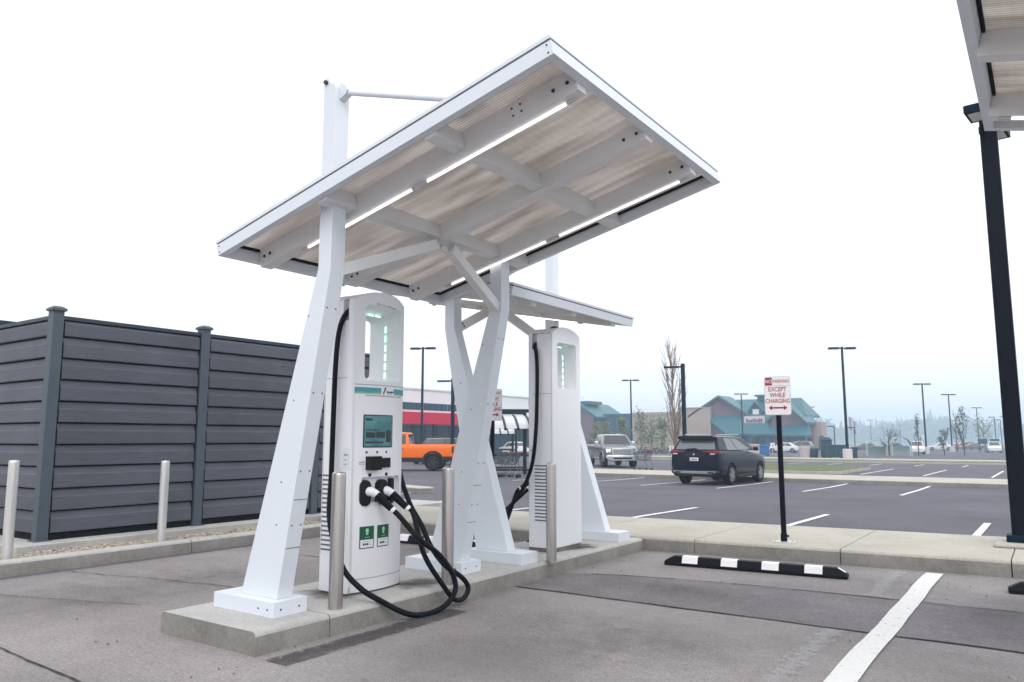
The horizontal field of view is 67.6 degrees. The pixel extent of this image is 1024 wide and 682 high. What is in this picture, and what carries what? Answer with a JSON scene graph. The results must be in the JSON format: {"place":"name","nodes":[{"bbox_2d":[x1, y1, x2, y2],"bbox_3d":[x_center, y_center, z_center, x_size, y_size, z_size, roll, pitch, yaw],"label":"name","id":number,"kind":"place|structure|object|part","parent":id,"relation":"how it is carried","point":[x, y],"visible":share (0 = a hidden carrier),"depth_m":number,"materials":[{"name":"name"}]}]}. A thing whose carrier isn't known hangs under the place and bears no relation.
{"place":"outdoors","nodes":[
{"label":"outdoors","id":0,"kind":"place"},
{"bbox_2d":[0,320,13,324],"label":"distant shed","id":1,"kind":"structure","parent":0,"point":[2,322],"depth_m":27.57,"materials":[{"name":"grey"}]},
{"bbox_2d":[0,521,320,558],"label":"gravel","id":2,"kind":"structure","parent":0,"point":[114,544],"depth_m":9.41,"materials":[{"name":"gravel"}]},
{"bbox_2d":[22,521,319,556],"bbox_3d":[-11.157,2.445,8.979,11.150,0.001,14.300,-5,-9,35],"label":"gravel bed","id":3,"kind":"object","parent":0,"point":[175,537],"visible":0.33,"depth_m":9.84,"materials":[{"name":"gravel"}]},
{"bbox_2d":[0,460,19,559],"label":"bollard","id":4,"kind":"object","parent":3,"relation":"on","point":[10,510],"visible":0.86,"depth_m":8.09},
{"bbox_2d":[156,460,169,541],"bbox_3d":[-4.287,1.984,9.394,0.104,1.020,0.104,-5,-9,35],"label":"bollard","id":5,"kind":"object","parent":3,"relation":"on","point":[163,500],"visible":0.88,"depth_m":9.36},
{"bbox_2d":[0,444,1011,579],"bbox_3d":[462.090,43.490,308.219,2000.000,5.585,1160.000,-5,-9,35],"label":"ground","id":6,"kind":"structure","parent":0,"point":[956,510],"depth_m":19.43,"materials":[{"name":"asphalt"}]},
{"bbox_2d":[0,523,320,577],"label":"fence kerb","id":7,"kind":"structure","parent":6,"relation":"on","point":[42,563],"depth_m":8.69,"materials":[{"name":"grey concrete"}]},
{"bbox_2d":[0,499,441,553],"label":"fence pad","id":8,"kind":"object","parent":6,"relation":"on","point":[20,545],"visible":0.12,"depth_m":9.74,"materials":[{"name":"grey concrete"}]},
{"bbox_2d":[0,306,369,542],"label":"board fence","id":9,"kind":"object","parent":8,"relation":"on","point":[100,420],"visible":0.66,"depth_m":10.08,"materials":[{"name":"grey"}]},
{"bbox_2d":[401,485,433,493],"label":"lot kerb","id":10,"kind":"structure","parent":6,"relation":"on","point":[413,489],"depth_m":20.17,"materials":[{"name":"concrete"}]},
{"bbox_2d":[410,347,435,443],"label":"parking lot lamp","id":11,"kind":"object","parent":6,"relation":"on","point":[422,389],"visible":0.84,"depth_m":65.98,"materials":[{"name":"black metal"}]},
{"bbox_2d":[402,432,455,470],"bbox_3d":[-5.749,5.649,39.223,5.990,1.930,2.440,0,-7,2],"label":"pickup truck","id":12,"kind":"object","parent":6,"relation":"on","point":[431,457],"visible":0.42,"depth_m":38.19,"materials":[{"name":"orange"}]},
{"bbox_3d":[-5.720,4.938,38.482,0.826,0.496,0.179,0,-7,2],"label":"side window","id":13,"kind":"part","parent":12,"relation":"part of","materials":[{"name":"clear glass"}]},
{"bbox_3d":[-5.188,5.032,39.280,0.092,0.481,1.556,0,-7,2],"label":"rear window","id":14,"kind":"part","parent":12,"relation":"part of","materials":[{"name":"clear glass"}]},
{"bbox_2d":[414,438,457,463],"bbox_3d":[-4.788,7.125,49.492,1.888,1.690,4.710,5,-9,-35],"label":"parked car","id":15,"kind":"object","parent":6,"relation":"on","point":[437,441],"visible":0.05,"depth_m":48.16,"materials":[{"name":"silver"}]},
{"bbox_2d":[437,378,454,465],"bbox_3d":[-3.936,4.852,45.836,1.132,5.250,0.345,-2,-7,12],"label":"street lamp","id":16,"kind":"object","parent":6,"relation":"on","point":[452,415],"visible":0.73,"depth_m":45.78,"materials":[{"name":"black metal"}]},
{"bbox_2d":[402,387,528,452],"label":"store building","id":17,"kind":"structure","parent":6,"relation":"on","point":[436,413],"depth_m":82.91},
{"bbox_2d":[403,402,420,409],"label":"window","id":18,"kind":"structure","parent":17,"relation":"in","point":[406,405],"depth_m":80.57,"materials":[{"name":"blue glass"}]},
{"bbox_2d":[424,403,446,410],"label":"window","id":19,"kind":"structure","parent":17,"relation":"in","point":[427,406],"depth_m":83.61,"materials":[{"name":"blue glass"}]},
{"bbox_2d":[495,452,506,476],"bbox_3d":[-0.694,5.237,32.596,0.951,1.036,0.580,-2,-8,15],"label":"shopping cart","id":20,"kind":"object","parent":6,"relation":"on","point":[501,464],"visible":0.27,"depth_m":32.61,"materials":[{"name":"grey metal"}]},
{"bbox_2d":[495,452,514,476],"bbox_3d":[-0.407,5.129,31.803,0.951,1.036,0.580,-2,-8,17],"label":"shopping cart","id":21,"kind":"object","parent":6,"relation":"on","point":[501,458],"visible":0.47,"depth_m":31.69,"materials":[{"name":"grey metal"}]},
{"bbox_2d":[495,429,516,461],"bbox_3d":[-1.177,7.227,54.524,2.860,2.821,2.760,1,-7,-5],"label":"cart shelter","id":22,"kind":"object","parent":6,"relation":"on","point":[507,431],"visible":0.27,"depth_m":53.61,"materials":[{"name":"white"}]},
{"bbox_2d":[497,452,521,477],"bbox_3d":[-0.105,5.035,31.110,0.951,1.036,0.580,-2,-8,15],"label":"shopping cart","id":23,"kind":"object","parent":6,"relation":"on","point":[515,464],"visible":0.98,"depth_m":31.07,"materials":[{"name":"grey metal"}]},
{"bbox_2d":[495,409,528,473],"bbox_3d":[-0.654,4.423,33.207,2.860,2.821,2.760,1,-7,-5],"label":"cart shelter","id":24,"kind":"object","parent":6,"relation":"on","point":[517,422],"visible":0.26,"depth_m":32.79,"materials":[{"name":"white"}]},
{"bbox_2d":[499,442,528,453],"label":"parked car","id":25,"kind":"object","parent":6,"relation":"on","point":[507,445],"visible":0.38,"depth_m":83.08,"materials":[{"name":"white"}]},
{"bbox_2d":[585,417,605,443],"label":"leafy tree","id":26,"kind":"object","parent":6,"relation":"on","point":[596,428],"visible":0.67,"depth_m":104.11,"materials":[{"name":"green plant"}]},
{"bbox_2d":[599,417,612,433],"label":"leafy tree","id":27,"kind":"object","parent":6,"relation":"on","point":[606,428],"visible":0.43,"depth_m":111.34,"materials":[{"name":"green plant"}]},
{"bbox_2d":[587,434,637,466],"bbox_3d":[6.033,6.646,46.538,2.440,1.930,5.990,1,-7,-5],"label":"pickup truck","id":28,"kind":"object","parent":6,"relation":"on","point":[618,449],"visible":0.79,"depth_m":44.71,"materials":[{"name":"silver metal"}]},
{"bbox_2d":[616,415,633,441],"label":"leafy tree","id":29,"kind":"object","parent":6,"relation":"on","point":[622,422],"visible":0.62,"depth_m":99.25,"materials":[{"name":"green plant"}]},
{"bbox_2d":[622,379,638,440],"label":"parking lot lamp","id":30,"kind":"object","parent":6,"relation":"on","point":[630,380],"visible":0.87,"depth_m":99.66,"materials":[{"name":"black metal"}]},
{"bbox_2d":[633,406,652,450],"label":"leafy tree","id":31,"kind":"object","parent":6,"relation":"on","point":[641,417],"visible":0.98,"depth_m":107.12,"materials":[{"name":"green plant"}]},
{"bbox_2d":[633,450,653,469],"bbox_3d":[6.696,6.109,39.031,0.580,1.036,0.951,6,-9,-40],"label":"shopping cart","id":32,"kind":"object","parent":6,"relation":"on","point":[641,459],"visible":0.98,"depth_m":38.94,"materials":[{"name":"grey metal"}]},
{"bbox_2d":[580,401,711,448],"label":"flat roofed building","id":33,"kind":"structure","parent":6,"relation":"on","point":[698,422],"depth_m":160.21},
{"bbox_2d":[642,415,662,449],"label":"leafy tree","id":34,"kind":"object","parent":6,"relation":"on","point":[651,434],"visible":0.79,"depth_m":110.98,"materials":[{"name":"green plant"}]},
{"bbox_2d":[637,447,669,453],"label":"hedge","id":35,"kind":"object","parent":6,"relation":"on","point":[665,452],"visible":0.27,"depth_m":96.92,"materials":[{"name":"green plant"}]},
{"bbox_2d":[652,408,673,452],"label":"leafy tree","id":36,"kind":"object","parent":6,"relation":"on","point":[662,426],"visible":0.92,"depth_m":103.21,"materials":[{"name":"green plant"}]},
{"bbox_2d":[658,335,687,446],"bbox_3d":[9.088,3.325,42.870,1.591,7.578,1.337,-5,-9,34],"label":"bare tree","id":37,"kind":"object","parent":6,"relation":"on","point":[674,416],"visible":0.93,"depth_m":42.85,"materials":[{"name":"brown plant"}]},
{"bbox_2d":[664,363,686,435],"bbox_3d":[8.358,3.874,38.904,1.132,5.450,0.345,-2,-7,12],"label":"street lamp","id":38,"kind":"object","parent":6,"relation":"on","point":[683,398],"visible":0.68,"depth_m":38.89,"materials":[{"name":"black metal"}]},
{"bbox_2d":[401,462,1003,535],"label":"parking lines","id":39,"kind":"object","parent":6,"relation":"on","point":[981,529],"visible":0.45,"depth_m":14.93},
{"bbox_2d":[670,434,764,484],"bbox_3d":[7.662,4.299,27.974,2.160,1.750,4.746,-6,-9,38],"label":"suv","id":40,"kind":"object","parent":6,"relation":"on","point":[728,460],"visible":1,"depth_m":26.42,"materials":[{"name":"black"}]},
{"bbox_3d":[6.374,3.557,26.406,1.457,0.381,0.234,-6,-9,38],"label":"rear window","id":41,"kind":"part","parent":40,"relation":"part of","materials":[{"name":"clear glass"}]},
{"bbox_3d":[7.599,3.601,26.715,0.163,0.388,0.902,-6,-9,38],"label":"side window","id":42,"kind":"part","parent":40,"relation":"part of","materials":[{"name":"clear glass"}]},
{"bbox_3d":[8.185,3.695,27.459,0.163,0.388,1.471,-6,-9,38],"label":"side window","id":43,"kind":"part","parent":40,"relation":"part of","materials":[{"name":"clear glass"}]},
{"bbox_2d":[734,393,747,450],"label":"parking lot lamp","id":44,"kind":"object","parent":6,"relation":"on","point":[741,412],"visible":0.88,"depth_m":127.45,"materials":[{"name":"black metal"}]},
{"bbox_2d":[747,444,759,452],"bbox_3d":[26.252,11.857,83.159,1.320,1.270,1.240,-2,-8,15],"label":"parked car","id":45,"kind":"object","parent":6,"relation":"on","point":[752,445],"visible":0.21,"depth_m":82.63,"materials":[{"name":"white"}]},
{"bbox_2d":[688,395,829,450],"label":"gabled building","id":46,"kind":"structure","parent":6,"relation":"on","point":[800,423],"depth_m":145.75,"materials":[{"name":"teal glass"}]},
{"bbox_2d":[753,437,759,443],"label":"door","id":47,"kind":"structure","parent":46,"relation":"in","point":[755,439],"depth_m":146.03,"materials":[{"name":"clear glass"}]},
{"bbox_2d":[759,445,769,455],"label":"waste container","id":48,"kind":"object","parent":6,"relation":"on","point":[763,449],"visible":0.66,"depth_m":83.51,"materials":[{"name":"blue"}]},
{"bbox_2d":[769,442,798,452],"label":"parked car","id":49,"kind":"object","parent":6,"relation":"on","point":[790,447],"visible":0.78,"depth_m":107.95,"materials":[{"name":"white"}]},
{"bbox_2d":[786,441,814,451],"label":"parked car","id":50,"kind":"object","parent":6,"relation":"on","point":[803,443],"visible":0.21,"depth_m":115.87,"materials":[{"name":"grey"}]},
{"bbox_2d":[593,468,1007,488],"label":"lot walk","id":51,"kind":"structure","parent":6,"relation":"on","point":[906,481],"depth_m":28.24,"materials":[{"name":"concrete"}]},
{"bbox_2d":[798,446,810,457],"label":"planter","id":52,"kind":"object","parent":6,"relation":"on","point":[804,451],"visible":0.99,"depth_m":72.84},
{"bbox_2d":[810,448,818,457],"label":"planter","id":53,"kind":"object","parent":6,"relation":"on","point":[813,452],"visible":0.95,"depth_m":72.89,"materials":[{"name":"blue"}]},
{"bbox_2d":[764,464,870,473],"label":"grass island","id":54,"kind":"structure","parent":6,"relation":"on","point":[802,469],"depth_m":38.08,"materials":[{"name":"plant"}]},
{"bbox_2d":[638,455,1005,461],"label":"lot walk","id":55,"kind":"structure","parent":6,"relation":"on","point":[874,459],"depth_m":61.13,"materials":[{"name":"concrete"}]},
{"bbox_2d":[828,347,855,458],"bbox_3d":[28.237,5.303,64.850,2.200,9.700,0.760,0,-7,3],"label":"parking lot lamp","id":56,"kind":"object","parent":55,"relation":"on","point":[847,453],"visible":0.98,"depth_m":64.73,"materials":[{"name":"black metal"}]},
{"bbox_2d":[639,457,1005,464],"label":"grass island","id":57,"kind":"structure","parent":6,"relation":"on","point":[877,461],"depth_m":55.64,"materials":[{"name":"plant"}]},
{"bbox_2d":[820,439,831,457],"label":"waste container","id":58,"kind":"object","parent":6,"relation":"on","point":[826,441],"visible":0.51,"depth_m":72.91,"materials":[{"name":"blue"}]},
{"bbox_2d":[820,445,845,457],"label":"waste container","id":59,"kind":"object","parent":6,"relation":"on","point":[831,450],"visible":0.84,"depth_m":70.68,"materials":[{"name":"blue"}]},
{"bbox_2d":[850,447,857,457],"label":"waste container","id":60,"kind":"object","parent":6,"relation":"on","point":[854,451],"visible":0.63,"depth_m":65.03,"materials":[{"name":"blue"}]},
{"bbox_2d":[852,443,880,450],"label":"parked car","id":61,"kind":"object","parent":6,"relation":"on","point":[862,446],"visible":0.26,"depth_m":128.01,"materials":[{"name":"grey"}]},
{"bbox_2d":[865,440,887,455],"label":"cart corral","id":62,"kind":"object","parent":6,"relation":"on","point":[875,451],"visible":0.92,"depth_m":85.58,"materials":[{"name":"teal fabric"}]},
{"bbox_2d":[881,424,900,454],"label":"bare tree","id":63,"kind":"object","parent":6,"relation":"on","point":[887,433],"visible":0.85,"depth_m":89.21,"materials":[{"name":"grey plant"}]},
{"bbox_2d":[880,443,907,450],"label":"parked car","id":64,"kind":"object","parent":6,"relation":"on","point":[899,445],"visible":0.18,"depth_m":137.78,"materials":[{"name":"grey"}]},
{"bbox_2d":[889,437,912,456],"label":"cart corral","id":65,"kind":"object","parent":6,"relation":"on","point":[900,451],"visible":0.89,"depth_m":83.55,"materials":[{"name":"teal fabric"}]},
{"bbox_2d":[908,441,925,453],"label":"parked car","id":66,"kind":"object","parent":6,"relation":"on","point":[921,447],"visible":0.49,"depth_m":97.31,"materials":[{"name":"white"}]},
{"bbox_2d":[913,414,921,454],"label":"young tree","id":67,"kind":"object","parent":6,"relation":"on","point":[916,427],"visible":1,"depth_m":89.35,"materials":[{"name":"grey plant"}]},
{"bbox_2d":[913,383,930,453],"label":"parking lot lamp","id":68,"kind":"object","parent":6,"relation":"on","point":[927,450],"visible":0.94,"depth_m":104.48,"materials":[{"name":"black metal"}]},
{"bbox_2d":[927,443,950,450],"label":"parked car","id":69,"kind":"object","parent":6,"relation":"on","point":[938,446],"visible":0.81,"depth_m":147.97,"materials":[{"name":"white"}]},
{"bbox_2d":[936,428,949,454],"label":"young tree","id":70,"kind":"object","parent":6,"relation":"on","point":[945,433],"visible":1,"depth_m":91.10,"materials":[{"name":"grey plant"}]},
{"bbox_2d":[941,394,955,451],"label":"parking lot lamp","id":71,"kind":"object","parent":6,"relation":"on","point":[952,448],"visible":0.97,"depth_m":127.09,"materials":[{"name":"black metal"}]},
{"bbox_2d":[949,409,961,451],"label":"bare tree","id":72,"kind":"object","parent":6,"relation":"on","point":[955,425],"visible":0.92,"depth_m":119.19,"materials":[{"name":"grey plant"}]},
{"bbox_2d":[952,406,969,454],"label":"young tree","id":73,"kind":"object","parent":6,"relation":"on","point":[958,417],"visible":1,"depth_m":91.56,"materials":[{"name":"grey plant"}]},
{"bbox_2d":[953,442,973,448],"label":"parked car","id":74,"kind":"object","parent":6,"relation":"on","point":[966,443],"visible":0.27,"depth_m":172.82,"materials":[{"name":"red"}]},
{"bbox_2d":[959,443,983,449],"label":"parked car","id":75,"kind":"object","parent":6,"relation":"on","point":[972,446],"visible":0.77,"depth_m":162.75,"materials":[{"name":"grey"}]},
{"bbox_2d":[971,407,981,438],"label":"parking lot lamp","id":76,"kind":"object","parent":6,"relation":"on","point":[977,417],"visible":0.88,"depth_m":175.22,"materials":[{"name":"grey metal"}]},
{"bbox_2d":[971,414,993,451],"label":"young tree","id":77,"kind":"object","parent":6,"relation":"on","point":[982,429],"visible":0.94,"depth_m":124.02,"materials":[{"name":"green plant"}]},
{"bbox_2d":[978,439,986,451],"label":"notice board","id":78,"kind":"object","parent":6,"relation":"on","point":[982,441],"visible":1,"depth_m":118.93,"materials":[{"name":"blue"}]},
{"bbox_2d":[987,441,1001,452],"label":"parked car","id":79,"kind":"object","parent":6,"relation":"on","point":[994,446],"visible":1,"depth_m":115.49,"materials":[{"name":"white"}]},
{"bbox_2d":[0,532,1023,681],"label":"charging bay pavement","id":80,"kind":"structure","parent":0,"point":[577,638],"depth_m":5.32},
{"bbox_2d":[268,609,464,665],"bbox_3d":[-0.950,2.082,5.451,0.220,0.001,1.800,-5,-9,35],"label":"tar strip","id":81,"kind":"object","parent":80,"relation":"on","point":[285,660],"visible":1,"depth_m":5.30,"materials":[{"name":"grey"}]},
{"bbox_2d":[160,537,642,656],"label":"charger island","id":82,"kind":"structure","parent":80,"relation":"on","point":[211,624],"depth_m":5.71,"materials":[{"name":"grey concrete"}]},
{"bbox_2d":[315,590,344,596],"bbox_3d":[-1.437,2.014,6.111,0.600,0.001,0.500,-5,-9,35],"label":"stain","id":83,"kind":"object","parent":82,"relation":"on","point":[325,593],"visible":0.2,"depth_m":6.09,"materials":[{"name":"grey"}]},
{"bbox_2d":[328,472,345,609],"bbox_3d":[-1.286,1.460,5.626,0.104,0.985,0.104,-5,-9,35],"label":"bollard","id":84,"kind":"object","parent":82,"relation":"on","point":[337,538],"visible":1,"depth_m":5.58,"materials":[{"name":"silver metal"}]},
{"bbox_2d":[319,292,470,617],"bbox_3d":[-0.976,0.892,6.403,0.916,2.614,1.144,-5,-9,35],"label":"charging station","id":85,"kind":"object","parent":82,"relation":"on","point":[362,442],"visible":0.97,"depth_m":6.29,"materials":[{"name":"plastic"}]},
{"bbox_2d":[399,579,433,584],"bbox_3d":[-0.822,2.068,6.532,0.480,0.001,0.600,-5,-9,35],"label":"stain","id":86,"kind":"object","parent":82,"relation":"on","point":[416,582],"visible":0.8,"depth_m":6.56,"materials":[{"name":"grey"}]},
{"bbox_2d":[441,467,453,584],"bbox_3d":[-0.552,1.583,6.587,0.104,0.985,0.104,-5,-9,35],"label":"bollard","id":87,"kind":"object","parent":82,"relation":"on","point":[448,513],"visible":0.95,"depth_m":6.55,"materials":[{"name":"silver metal"}]},
{"bbox_2d":[214,34,720,618],"bbox_3d":[-0.276,0.064,6.075,3.113,3.870,2.678,-5,-9,35],"label":"charging canopy","id":88,"kind":"object","parent":82,"relation":"on","point":[536,152],"visible":1,"depth_m":5.61,"materials":[{"name":"metal"}]},
{"bbox_2d":[342,254,633,565],"bbox_3d":[-0.487,0.489,9.413,3.108,3.870,2.678,-5,-9,35],"label":"charging canopy","id":89,"kind":"object","parent":82,"relation":"on","point":[494,542],"visible":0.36,"depth_m":8.40,"materials":[{"name":"metal"}]},
{"bbox_2d":[505,326,581,551],"bbox_3d":[0.208,1.160,8.848,0.916,2.700,1.144,-5,-9,35],"label":"charging station","id":90,"kind":"object","parent":82,"relation":"on","point":[554,401],"visible":0.85,"depth_m":8.56,"materials":[{"name":"plastic"}]},
{"bbox_2d":[546,463,556,561],"bbox_3d":[0.399,1.735,7.779,0.104,0.985,0.104,-5,-9,35],"label":"bollard","id":91,"kind":"object","parent":82,"relation":"on","point":[551,546],"visible":1,"depth_m":7.74,"materials":[{"name":"silver metal"}]},
{"bbox_2d":[400,534,475,546],"bbox_3d":[-1.222,2.622,10.094,1.860,0.102,0.152,-4,-8,29],"label":"wheel stop","id":92,"kind":"object","parent":80,"relation":"on","point":[408,538],"visible":0.12,"depth_m":10.09,"materials":[{"name":"rubber"}]},
{"bbox_2d":[3,545,1016,681],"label":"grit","id":93,"kind":"object","parent":80,"relation":"on","point":[280,657],"visible":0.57,"depth_m":5.34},
{"bbox_2d":[0,547,1023,681],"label":"pavement cracks","id":94,"kind":"object","parent":80,"relation":"on","point":[73,678],"visible":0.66,"depth_m":6.33,"materials":[{"name":"black"}]},
{"bbox_2d":[664,555,848,578],"bbox_3d":[2.520,2.359,8.028,1.860,0.102,0.152,-4,-8,29],"label":"wheel stop","id":95,"kind":"object","parent":80,"relation":"on","point":[822,571],"visible":1,"depth_m":7.94,"materials":[{"name":"rubber"}]},
{"bbox_2d":[516,574,1023,652],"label":"trench patch","id":96,"kind":"object","parent":80,"relation":"on","point":[992,629],"visible":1,"depth_m":6.31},
{"bbox_2d":[823,572,942,681],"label":"parking line","id":97,"kind":"object","parent":80,"relation":"on","point":[861,657],"visible":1,"depth_m":5.36,"materials":[{"name":"white"}]},
{"bbox_2d":[1008,581,1023,593],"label":"wheel stop","id":98,"kind":"object","parent":80,"relation":"on","point":[1016,588],"visible":1,"depth_m":6.83,"materials":[{"name":"rubber"}]},
{"bbox_2d":[0,0,1023,438],"label":"sky","id":99,"kind":"structure","parent":0,"point":[847,208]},
{"bbox_2d":[320,505,1023,578],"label":"sidewalk","id":100,"kind":"structure","parent":0,"point":[955,553],"depth_m":9.05,"materials":[{"name":"concrete"}]},
{"bbox_2d":[490,389,501,463],"bbox_3d":[-0.288,1.673,11.201,0.304,1.932,0.180,-2,-7,13],"label":"parking sign","id":101,"kind":"object","parent":100,"relation":"on","point":[497,413],"visible":0.23,"depth_m":11.23,"materials":[{"name":"white metal"}]},
{"bbox_2d":[764,376,796,542],"bbox_3d":[3.210,1.400,9.136,0.304,1.952,0.180,-4,-8,27],"label":"parking sign","id":102,"kind":"object","parent":100,"relation":"on","point":[777,393],"visible":1,"depth_m":9.16,"materials":[{"name":"white metal"}]},
{"bbox_2d":[994,537,1023,548],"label":"lamp footing","id":103,"kind":"object","parent":100,"relation":"on","point":[1000,542],"visible":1,"depth_m":8.53,"materials":[{"name":"concrete"}]},
{"bbox_2d":[963,103,1023,542],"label":"street lamp","id":104,"kind":"object","parent":103,"relation":"on","point":[1005,338],"visible":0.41,"depth_m":8.96,"materials":[{"name":"black metal"}]},
{"bbox_2d":[848,415,851,441],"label":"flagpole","id":105,"kind":"object","parent":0,"point":[850,420],"visible":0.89,"depth_m":198.75,"materials":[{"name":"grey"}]},
{"bbox_2d":[853,421,855,445],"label":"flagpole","id":106,"kind":"object","parent":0,"point":[854,423],"visible":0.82,"depth_m":203.61,"materials":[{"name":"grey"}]},
{"bbox_2d":[832,439,1004,444],"bbox_3d":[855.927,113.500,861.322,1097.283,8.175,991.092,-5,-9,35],"label":"hill","id":107,"kind":"structure","parent":0,"point":[879,442],"depth_m":769.21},
{"bbox_2d":[816,408,1023,443],"bbox_3d":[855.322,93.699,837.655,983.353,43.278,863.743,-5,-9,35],"label":"woods","id":108,"kind":"object","parent":107,"relation":"on","point":[935,426],"visible":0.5,"depth_m":751.24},
{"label":"charger island","id":109,"kind":"structure","parent":0,"visible":0},
{"bbox_2d":[956,0,1023,130],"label":"charging canopy","id":110,"kind":"object","parent":109,"relation":"on","point":[993,31],"visible":1,"depth_m":4.20,"materials":[{"name":"metal"}]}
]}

